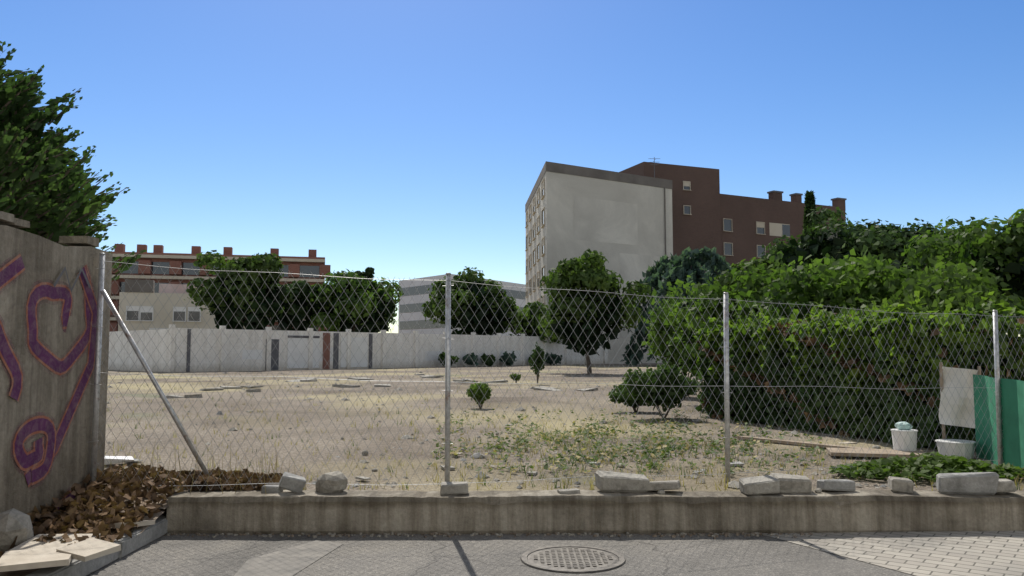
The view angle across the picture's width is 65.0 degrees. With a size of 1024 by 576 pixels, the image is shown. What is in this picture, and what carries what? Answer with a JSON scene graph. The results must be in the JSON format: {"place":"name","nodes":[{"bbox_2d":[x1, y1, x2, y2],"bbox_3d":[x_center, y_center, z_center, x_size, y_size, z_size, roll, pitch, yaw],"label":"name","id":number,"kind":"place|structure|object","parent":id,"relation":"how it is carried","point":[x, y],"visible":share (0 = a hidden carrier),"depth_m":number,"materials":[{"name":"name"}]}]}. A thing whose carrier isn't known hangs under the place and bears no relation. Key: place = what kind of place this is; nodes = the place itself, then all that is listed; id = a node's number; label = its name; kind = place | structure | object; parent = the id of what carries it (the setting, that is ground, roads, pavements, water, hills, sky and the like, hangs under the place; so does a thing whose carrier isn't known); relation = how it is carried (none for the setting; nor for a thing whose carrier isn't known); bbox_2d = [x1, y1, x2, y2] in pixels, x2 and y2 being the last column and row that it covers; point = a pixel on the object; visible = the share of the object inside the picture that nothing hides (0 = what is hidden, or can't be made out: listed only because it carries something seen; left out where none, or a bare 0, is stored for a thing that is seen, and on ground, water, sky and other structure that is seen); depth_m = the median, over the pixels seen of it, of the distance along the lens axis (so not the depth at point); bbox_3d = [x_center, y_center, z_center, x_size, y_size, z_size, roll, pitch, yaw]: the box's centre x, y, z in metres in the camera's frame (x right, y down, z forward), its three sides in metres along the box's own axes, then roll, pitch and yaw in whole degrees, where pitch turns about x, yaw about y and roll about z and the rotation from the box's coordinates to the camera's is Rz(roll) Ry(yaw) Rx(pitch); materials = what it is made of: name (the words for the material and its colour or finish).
{"place":"outdoors","nodes":[
{"label":"outdoors","id":0,"kind":"place"},
{"bbox_2d":[46,493,176,535],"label":"earth bank","id":1,"kind":"structure","parent":0,"point":[154,517],"depth_m":6.52,"materials":[{"name":"soil"}]},
{"bbox_2d":[94,520,154,527],"bbox_3d":[-3.060,1.842,6.278,0.405,0.096,0.304,-1,-5,17],"label":"loose tile","id":2,"kind":"object","parent":1,"relation":"on","point":[143,523],"visible":0.43,"depth_m":6.24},
{"bbox_2d":[305,267,403,332],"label":"tree","id":3,"kind":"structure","parent":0,"point":[354,300],"depth_m":62.99,"materials":[{"name":"green plant"}]},
{"bbox_2d":[421,266,533,335],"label":"tree","id":4,"kind":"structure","parent":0,"point":[470,276],"depth_m":73.76,"materials":[{"name":"green plant"}]},
{"bbox_2d":[87,533,915,575],"bbox_3d":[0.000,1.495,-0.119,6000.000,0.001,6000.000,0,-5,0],"label":"ground","id":5,"kind":"structure","parent":0,"point":[462,555],"depth_m":5.92,"materials":[{"name":"concrete"}]},
{"bbox_2d":[0,538,106,575],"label":"pavement bed","id":6,"kind":"object","parent":5,"relation":"on","point":[18,572],"depth_m":5.08,"materials":[{"name":"grey concrete"}]},
{"bbox_2d":[0,508,33,552],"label":"rock","id":7,"kind":"object","parent":6,"relation":"on","point":[14,523],"visible":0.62,"depth_m":5.50,"materials":[{"name":"grey stone"}]},
{"bbox_2d":[0,463,282,555],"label":"dry leaf pile","id":8,"kind":"object","parent":6,"relation":"on","point":[87,520],"visible":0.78,"depth_m":6.58,"materials":[{"name":"brown plant"}]},
{"bbox_2d":[0,225,112,521],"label":"graffiti wall","id":9,"kind":"structure","parent":5,"relation":"on","point":[46,391],"depth_m":6.35,"materials":[{"name":"grey concrete"}]},
{"bbox_2d":[0,254,96,509],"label":"graffiti","id":10,"kind":"object","parent":9,"relation":"attached to","point":[35,463],"visible":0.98,"depth_m":6.28,"materials":[{"name":"purple paint"}]},
{"bbox_2d":[0,211,98,246],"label":"wall coping","id":11,"kind":"object","parent":9,"relation":"on","point":[8,219],"depth_m":6.91,"materials":[{"name":"grey concrete"}]},
{"bbox_2d":[53,266,90,291],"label":"graffiti tags","id":12,"kind":"object","parent":9,"relation":"attached to","point":[59,277],"visible":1,"depth_m":6.62,"materials":[{"name":"grey paint"}]},
{"bbox_2d":[26,541,118,575],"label":"kerb stone","id":13,"kind":"object","parent":5,"relation":"on","point":[74,567],"visible":0.6,"depth_m":5.29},
{"bbox_2d":[0,546,71,571],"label":"loose tile","id":14,"kind":"object","parent":13,"relation":"on","point":[15,560],"visible":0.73,"depth_m":4.99,"materials":[{"name":"beige stone"}]},
{"bbox_2d":[56,538,120,561],"bbox_3d":[-2.747,1.697,5.220,0.304,0.068,0.253,-2,-5,28],"label":"loose tile","id":15,"kind":"object","parent":14,"relation":"on","point":[88,549],"visible":0.93,"depth_m":5.19,"materials":[{"name":"beige stone"}]},
{"bbox_2d":[9,534,100,550],"bbox_3d":[-3.131,1.765,5.529,0.421,0.066,0.402,0,-5,-6],"label":"loose tile","id":16,"kind":"object","parent":13,"relation":"on","point":[31,544],"visible":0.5,"depth_m":5.50,"materials":[{"name":"beige stone"}]},
{"bbox_2d":[0,41,146,271],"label":"leafy tree","id":17,"kind":"object","parent":5,"relation":"on","point":[45,194],"visible":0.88,"depth_m":7.07,"materials":[{"name":"green plant"}]},
{"bbox_2d":[29,154,121,279],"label":"leaves","id":18,"kind":"object","parent":5,"relation":"on","point":[119,269],"visible":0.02,"depth_m":10.21,"materials":[{"name":"green plant"}]},
{"bbox_2d":[114,514,167,558],"bbox_3d":[-2.920,1.943,6.326,0.158,0.130,0.969,0,-5,0],"label":"kerb stone","id":19,"kind":"object","parent":5,"relation":"on","point":[148,534],"visible":0.41,"depth_m":6.21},
{"bbox_2d":[234,540,343,575],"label":"road patch","id":20,"kind":"object","parent":5,"relation":"on","point":[292,561],"visible":1,"depth_m":5.79,"materials":[{"name":"paint"}]},
{"bbox_2d":[164,532,888,538],"bbox_3d":[3.073,2.018,6.556,11.860,0.024,0.196,0,-5,0],"label":"kerb foot grit","id":21,"kind":"object","parent":5,"relation":"on","point":[682,535],"visible":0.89,"depth_m":6.59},
{"bbox_2d":[520,545,625,572],"bbox_3d":[0.442,1.959,5.839,0.760,0.012,0.760,0,-5,0],"label":"manhole cover","id":22,"kind":"object","parent":5,"relation":"on","point":[573,559],"visible":1,"depth_m":5.79,"materials":[{"name":"metal"}]},
{"bbox_2d":[166,490,1023,533],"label":"kerb beam","id":23,"kind":"structure","parent":5,"relation":"on","point":[427,512],"depth_m":6.66,"materials":[{"name":"grey concrete"}]},
{"bbox_2d":[261,485,282,492],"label":"stone block","id":24,"kind":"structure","parent":23,"relation":"on","point":[273,489],"depth_m":6.86,"materials":[{"name":"stone"}]},
{"bbox_2d":[279,472,305,492],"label":"stone block","id":25,"kind":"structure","parent":23,"relation":"on","point":[292,482],"depth_m":6.84,"materials":[{"name":"stone"}]},
{"bbox_2d":[315,471,347,492],"bbox_3d":[-1.556,1.673,6.925,0.285,0.184,0.200,0,-5,0],"label":"rock","id":26,"kind":"object","parent":23,"relation":"on","point":[334,482],"visible":0.97,"depth_m":6.85,"materials":[{"name":"grey stone"}]},
{"bbox_2d":[440,481,467,494],"bbox_3d":[-0.492,1.710,6.864,0.240,0.100,0.143,0,-5,-5],"label":"chunk","id":27,"kind":"object","parent":23,"relation":"on","point":[452,488],"visible":1,"depth_m":6.80,"materials":[{"name":"concrete"}]},
{"bbox_2d":[557,488,579,493],"bbox_3d":[0.481,1.734,6.833,0.182,0.047,0.105,1,-5,-11],"label":"chunk","id":28,"kind":"object","parent":23,"relation":"on","point":[568,491],"visible":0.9,"depth_m":6.80,"materials":[{"name":"concrete"}]},
{"bbox_2d":[595,470,649,492],"bbox_3d":[0.953,1.669,6.926,0.458,0.191,0.185,1,-5,-11],"label":"kerb rubble","id":29,"kind":"object","parent":23,"relation":"on","point":[607,481],"visible":0.98,"depth_m":6.86,"materials":[{"name":"concrete"}]},
{"bbox_2d":[646,480,680,490],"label":"kerb rubble","id":30,"kind":"object","parent":23,"relation":"on","point":[664,485],"visible":0.8,"depth_m":6.87,"materials":[{"name":"grey concrete"}]},
{"bbox_2d":[739,475,779,494],"bbox_3d":[2.106,1.684,6.855,0.311,0.150,0.218,0,-5,0],"label":"kerb rubble","id":31,"kind":"object","parent":23,"relation":"on","point":[764,484],"visible":1,"depth_m":6.76,"materials":[{"name":"concrete"}]},
{"bbox_2d":[770,473,811,492],"bbox_3d":[2.412,1.691,6.960,0.330,0.152,0.252,0,-5,0],"label":"kerb rubble","id":32,"kind":"object","parent":23,"relation":"on","point":[789,483],"visible":0.76,"depth_m":6.84,"materials":[{"name":"grey concrete"}]},
{"bbox_2d":[815,488,821,492],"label":"stone","id":33,"kind":"object","parent":23,"relation":"on","point":[818,490],"visible":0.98,"depth_m":6.85,"materials":[{"name":"grey stone"}]},
{"bbox_2d":[816,479,855,490],"bbox_3d":[2.798,1.707,6.942,0.301,0.119,0.139,1,-5,-10],"label":"kerb rubble","id":34,"kind":"object","parent":23,"relation":"on","point":[836,484],"visible":0.9,"depth_m":6.88,"materials":[{"name":"stone"}]},
{"bbox_2d":[888,476,913,493],"bbox_3d":[3.360,1.702,6.954,0.180,0.130,0.242,-1,-5,17],"label":"kerb rubble","id":35,"kind":"object","parent":23,"relation":"on","point":[900,485],"visible":1,"depth_m":6.85,"materials":[{"name":"grey concrete"}]},
{"bbox_2d":[936,472,998,494],"bbox_3d":[3.887,1.663,6.886,0.473,0.198,0.191,-1,-5,12],"label":"kerb rubble","id":36,"kind":"object","parent":23,"relation":"on","point":[978,483],"visible":0.98,"depth_m":6.81,"materials":[{"name":"stone"}]},
{"bbox_2d":[997,479,1016,491],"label":"kerb rubble","id":37,"kind":"object","parent":23,"relation":"on","point":[1005,485],"visible":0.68,"depth_m":6.79,"materials":[{"name":"concrete"}]},
{"bbox_2d":[525,161,672,363],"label":"gable building","id":38,"kind":"structure","parent":5,"relation":"on","point":[622,222],"depth_m":85.37,"materials":[{"name":"grey paint"}]},
{"bbox_2d":[650,157,658,177],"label":"roof antenna","id":39,"kind":"object","parent":38,"relation":"on","point":[654,164],"visible":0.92,"depth_m":93.42,"materials":[{"name":"grey paint"}]},
{"bbox_2d":[620,162,846,267],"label":"brown brick block","id":40,"kind":"structure","parent":5,"relation":"on","point":[735,229],"depth_m":101.10,"materials":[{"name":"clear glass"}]},
{"bbox_2d":[762,531,1023,575],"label":"paved apron","id":41,"kind":"object","parent":5,"relation":"on","point":[958,553],"visible":1,"depth_m":6.06,"materials":[{"name":"white tile"}]},
{"bbox_2d":[0,0,1023,335],"label":"sky","id":42,"kind":"structure","parent":0,"point":[399,139],"materials":[{"name":"blue"}]},
{"bbox_2d":[103,363,1023,516],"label":"lot ground","id":43,"kind":"structure","parent":0,"point":[415,446],"depth_m":13.17,"materials":[{"name":"beige soil"}]},
{"bbox_2d":[104,456,133,464],"bbox_3d":[-4.295,1.873,8.761,0.332,0.077,0.231,2,-5,-22],"label":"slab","id":44,"kind":"object","parent":43,"relation":"on","point":[115,460],"visible":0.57,"depth_m":8.69,"materials":[{"name":"white concrete"}]},
{"bbox_2d":[118,279,245,330],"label":"cream house","id":45,"kind":"structure","parent":43,"relation":"on","point":[163,298],"depth_m":75.23,"materials":[{"name":"beige paint"}]},
{"bbox_2d":[109,440,289,494],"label":"dry stalks","id":46,"kind":"object","parent":43,"relation":"on","point":[213,468],"visible":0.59,"depth_m":7.20,"materials":[{"name":"beige plant"}]},
{"bbox_2d":[106,244,330,331],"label":"red brick flats","id":47,"kind":"structure","parent":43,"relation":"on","point":[311,263],"depth_m":116.74,"materials":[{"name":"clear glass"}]},
{"bbox_2d":[184,250,286,329],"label":"tree","id":48,"kind":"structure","parent":43,"relation":"on","point":[265,263],"depth_m":56.93,"materials":[{"name":"green plant"}]},
{"bbox_2d":[186,329,372,371],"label":"wall door and gates","id":49,"kind":"structure","parent":43,"relation":"on","point":[301,347],"depth_m":56.32,"materials":[{"name":"white metal"}]},
{"bbox_2d":[273,280,323,330],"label":"tree","id":50,"kind":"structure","parent":43,"relation":"on","point":[296,306],"depth_m":63.09,"materials":[{"name":"green plant"}]},
{"bbox_2d":[108,328,607,371],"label":"perimeter wall","id":51,"kind":"structure","parent":43,"relation":"on","point":[211,355],"depth_m":54.36,"materials":[{"name":"white paint"}]},
{"bbox_2d":[242,347,519,360],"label":"perimeter wall patches","id":52,"kind":"object","parent":51,"relation":"attached to","point":[255,354],"visible":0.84,"depth_m":57.16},
{"bbox_2d":[167,324,606,371],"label":"wall pillars","id":53,"kind":"structure","parent":51,"relation":"attached to","point":[171,347],"depth_m":55.85,"materials":[{"name":"white concrete"}]},
{"bbox_2d":[159,374,597,397],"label":"old floor slabs","id":54,"kind":"structure","parent":43,"relation":"on","point":[333,385],"depth_m":27.70,"materials":[{"name":"concrete"}]},
{"bbox_2d":[438,352,459,365],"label":"bush","id":55,"kind":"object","parent":43,"relation":"on","point":[442,356],"depth_m":64.09,"materials":[{"name":"green plant"}]},
{"bbox_2d":[398,274,525,335],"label":"office block","id":56,"kind":"structure","parent":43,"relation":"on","point":[417,298],"depth_m":160.94,"materials":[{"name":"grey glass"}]},
{"bbox_2d":[462,352,478,365],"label":"bush","id":57,"kind":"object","parent":43,"relation":"on","point":[468,361],"depth_m":66.39,"materials":[{"name":"green plant"}]},
{"bbox_2d":[466,381,491,408],"bbox_3d":[-0.764,2.341,17.570,0.591,0.640,0.567,-2,-5,21],"label":"bush","id":58,"kind":"object","parent":43,"relation":"on","point":[479,395],"visible":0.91,"depth_m":17.50,"materials":[{"name":"green plant"}]},
{"bbox_2d":[480,353,495,366],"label":"bush","id":59,"kind":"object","parent":43,"relation":"on","point":[489,362],"depth_m":68.14,"materials":[{"name":"green plant"}]},
{"bbox_2d":[499,351,516,365],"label":"bush","id":60,"kind":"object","parent":43,"relation":"on","point":[508,361],"depth_m":69.85,"materials":[{"name":"green plant"}]},
{"bbox_2d":[509,373,520,382],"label":"bush","id":61,"kind":"object","parent":43,"relation":"on","point":[518,377],"visible":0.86,"depth_m":30.69,"materials":[{"name":"green plant"}]},
{"bbox_2d":[529,342,544,382],"bbox_3d":[0.975,2.868,30.892,0.690,1.624,0.687,0,-5,0],"label":"cypress sapling","id":62,"kind":"object","parent":43,"relation":"on","point":[539,360],"visible":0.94,"depth_m":30.77,"materials":[{"name":"green plant"}]},
{"bbox_2d":[510,301,563,343],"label":"tree","id":63,"kind":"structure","parent":43,"relation":"on","point":[534,307],"depth_m":76.23,"materials":[{"name":"green plant"}]},
{"bbox_2d":[106,372,974,488],"bbox_3d":[-2.158,3.433,28.196,64.028,0.116,42.048,0,-5,0],"label":"lot debris","id":64,"kind":"object","parent":43,"relation":"on","point":[731,483],"visible":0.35,"depth_m":9.54,"materials":[{"name":"stone"}]},
{"bbox_2d":[90,253,1002,486],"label":"fence posts","id":65,"kind":"object","parent":43,"relation":"on","point":[95,420],"visible":0.91,"depth_m":7.11,"materials":[{"name":"silver metal"}]},
{"bbox_2d":[93,259,1023,490],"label":"chain link fence","id":66,"kind":"object","parent":65,"relation":"attached to","point":[442,280],"visible":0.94,"depth_m":7.21,"materials":[{"name":"grey metal"}]},
{"bbox_2d":[973,374,1023,467],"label":"fence panel","id":67,"kind":"object","parent":65,"relation":"attached to","point":[1012,403],"visible":0.8,"depth_m":8.57,"materials":[{"name":"green fabric"}]},
{"bbox_2d":[544,352,562,364],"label":"bush","id":68,"kind":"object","parent":43,"relation":"on","point":[549,360],"depth_m":74.66,"materials":[{"name":"green plant"}]},
{"bbox_2d":[104,372,1023,490],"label":"grass tufts","id":69,"kind":"object","parent":43,"relation":"on","point":[644,454],"visible":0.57,"depth_m":10.04,"materials":[{"name":"plant"}]},
{"bbox_2d":[537,248,651,373],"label":"tree","id":70,"kind":"object","parent":43,"relation":"on","point":[574,274],"visible":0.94,"depth_m":44.55,"materials":[{"name":"green plant"}]},
{"bbox_2d":[608,385,650,411],"bbox_3d":[2.505,2.211,16.415,1.138,0.734,0.932,0,-5,0],"label":"dark bush","id":71,"kind":"object","parent":43,"relation":"on","point":[621,399],"visible":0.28,"depth_m":16.27,"materials":[{"name":"green plant"}]},
{"bbox_2d":[620,351,702,417],"bbox_3d":[2.735,1.812,14.974,1.432,1.263,1.220,0,-5,0],"label":"round shrub","id":72,"kind":"object","parent":43,"relation":"on","point":[658,385],"visible":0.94,"depth_m":14.65,"materials":[{"name":"green plant"}]},
{"bbox_2d":[641,300,706,378],"bbox_3d":[4.849,1.593,22.477,1.841,2.665,2.851,1,-5,-17],"label":"pale tall bush","id":73,"kind":"object","parent":43,"relation":"on","point":[670,347],"visible":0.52,"depth_m":22.26,"materials":[{"name":"green plant"}]},
{"bbox_2d":[621,246,734,365],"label":"cedar tree","id":74,"kind":"object","parent":43,"relation":"on","point":[705,263],"visible":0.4,"depth_m":70.59,"materials":[{"name":"green plant"}]},
{"bbox_2d":[675,340,704,381],"bbox_3d":[4.711,1.868,17.914,2.113,1.734,1.864,-3,-5,34],"label":"hedge bush","id":75,"kind":"object","parent":43,"relation":"on","point":[689,362],"visible":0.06,"depth_m":17.81,"materials":[{"name":"green plant"}]},
{"bbox_2d":[713,253,780,291],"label":"tree","id":76,"kind":"object","parent":43,"relation":"on","point":[725,281],"visible":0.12,"depth_m":48.41,"materials":[{"name":"green plant"}]},
{"bbox_2d":[648,243,862,331],"bbox_3d":[6.146,0.617,19.081,5.495,3.057,4.142,0,-5,0],"label":"shrub","id":77,"kind":"object","parent":43,"relation":"on","point":[753,286],"visible":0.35,"depth_m":18.72,"materials":[{"name":"green plant"}]},
{"bbox_2d":[802,190,820,240],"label":"cypress tree","id":78,"kind":"object","parent":43,"relation":"on","point":[809,200],"visible":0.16,"depth_m":70.48,"materials":[{"name":"green plant"}]},
{"bbox_2d":[737,436,925,457],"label":"old planks","id":79,"kind":"object","parent":43,"relation":"on","point":[835,449],"visible":0.79,"depth_m":9.50,"materials":[{"name":"brown wood"}]},
{"bbox_2d":[760,205,946,276],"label":"tree","id":80,"kind":"object","parent":43,"relation":"on","point":[889,241],"visible":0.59,"depth_m":44.68,"materials":[{"name":"green plant"}]},
{"bbox_2d":[691,291,1023,451],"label":"vine hedge","id":81,"kind":"object","parent":43,"relation":"on","point":[1017,311],"visible":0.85,"depth_m":11.32,"materials":[{"name":"green plant"}]},
{"bbox_2d":[750,248,1008,319],"bbox_3d":[7.694,0.562,16.791,4.838,2.682,3.489,-3,-5,29],"label":"shrub","id":82,"kind":"object","parent":43,"relation":"on","point":[836,290],"visible":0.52,"depth_m":16.38,"materials":[{"name":"green plant"}]},
{"bbox_2d":[830,231,960,278],"bbox_3d":[13.800,1.009,28.942,4.941,5.677,4.746,-3,-5,33],"label":"tree","id":83,"kind":"object","parent":43,"relation":"on","point":[921,247],"visible":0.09,"depth_m":27.30,"materials":[{"name":"green plant"}]},
{"bbox_2d":[890,429,917,450],"bbox_3d":[4.680,1.839,9.584,0.297,0.295,0.297,0,-5,0],"label":"bucket","id":84,"kind":"object","parent":43,"relation":"on","point":[900,440],"visible":0.72,"depth_m":9.48,"materials":[{"name":"white plastic"}]},
{"bbox_2d":[895,422,912,429],"bbox_3d":[4.674,1.646,9.596,0.191,0.101,0.136,0,-5,0],"label":"bag on bucket","id":85,"kind":"object","parent":84,"relation":"on","point":[907,426],"visible":0.89,"depth_m":9.56,"materials":[{"name":"teal plastic"}]},
{"bbox_2d":[827,451,1023,481],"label":"ivy patch","id":86,"kind":"object","parent":43,"relation":"on","point":[937,463],"visible":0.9,"depth_m":7.83,"materials":[{"name":"green plant"}]},
{"bbox_2d":[843,255,1020,335],"bbox_3d":[7.834,0.814,15.070,3.045,2.666,3.396,-4,-6,40],"label":"shrub","id":87,"kind":"object","parent":43,"relation":"on","point":[936,294],"visible":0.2,"depth_m":14.47,"materials":[{"name":"green plant"}]},
{"bbox_2d":[908,217,984,273],"bbox_3d":[20.621,0.712,34.189,8.384,7.076,7.007,0,-5,0],"label":"tree","id":88,"kind":"object","parent":43,"relation":"on","point":[949,234],"visible":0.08,"depth_m":32.83,"materials":[{"name":"green plant"}]},
{"bbox_2d":[935,439,976,458],"bbox_3d":[5.124,1.865,9.281,0.424,0.195,0.424,0,-5,0],"label":"tub","id":89,"kind":"object","parent":43,"relation":"on","point":[952,445],"visible":0.8,"depth_m":9.14,"materials":[{"name":"white plastic"}]},
{"bbox_2d":[939,362,980,438],"bbox_3d":[5.319,1.424,9.553,0.471,1.076,0.131,-4,-6,39],"label":"panel","id":90,"kind":"object","parent":43,"relation":"on","point":[948,378],"visible":0.84,"depth_m":9.56,"materials":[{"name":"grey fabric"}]},
{"bbox_2d":[905,271,1023,306],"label":"tree","id":91,"kind":"object","parent":43,"relation":"on","point":[1013,300],"depth_m":22.99,"materials":[{"name":"green plant"}]},
{"bbox_2d":[942,208,1023,303],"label":"tree","id":92,"kind":"object","parent":43,"relation":"on","point":[992,251],"visible":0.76,"depth_m":26.66,"materials":[{"name":"green plant"}]}
]}

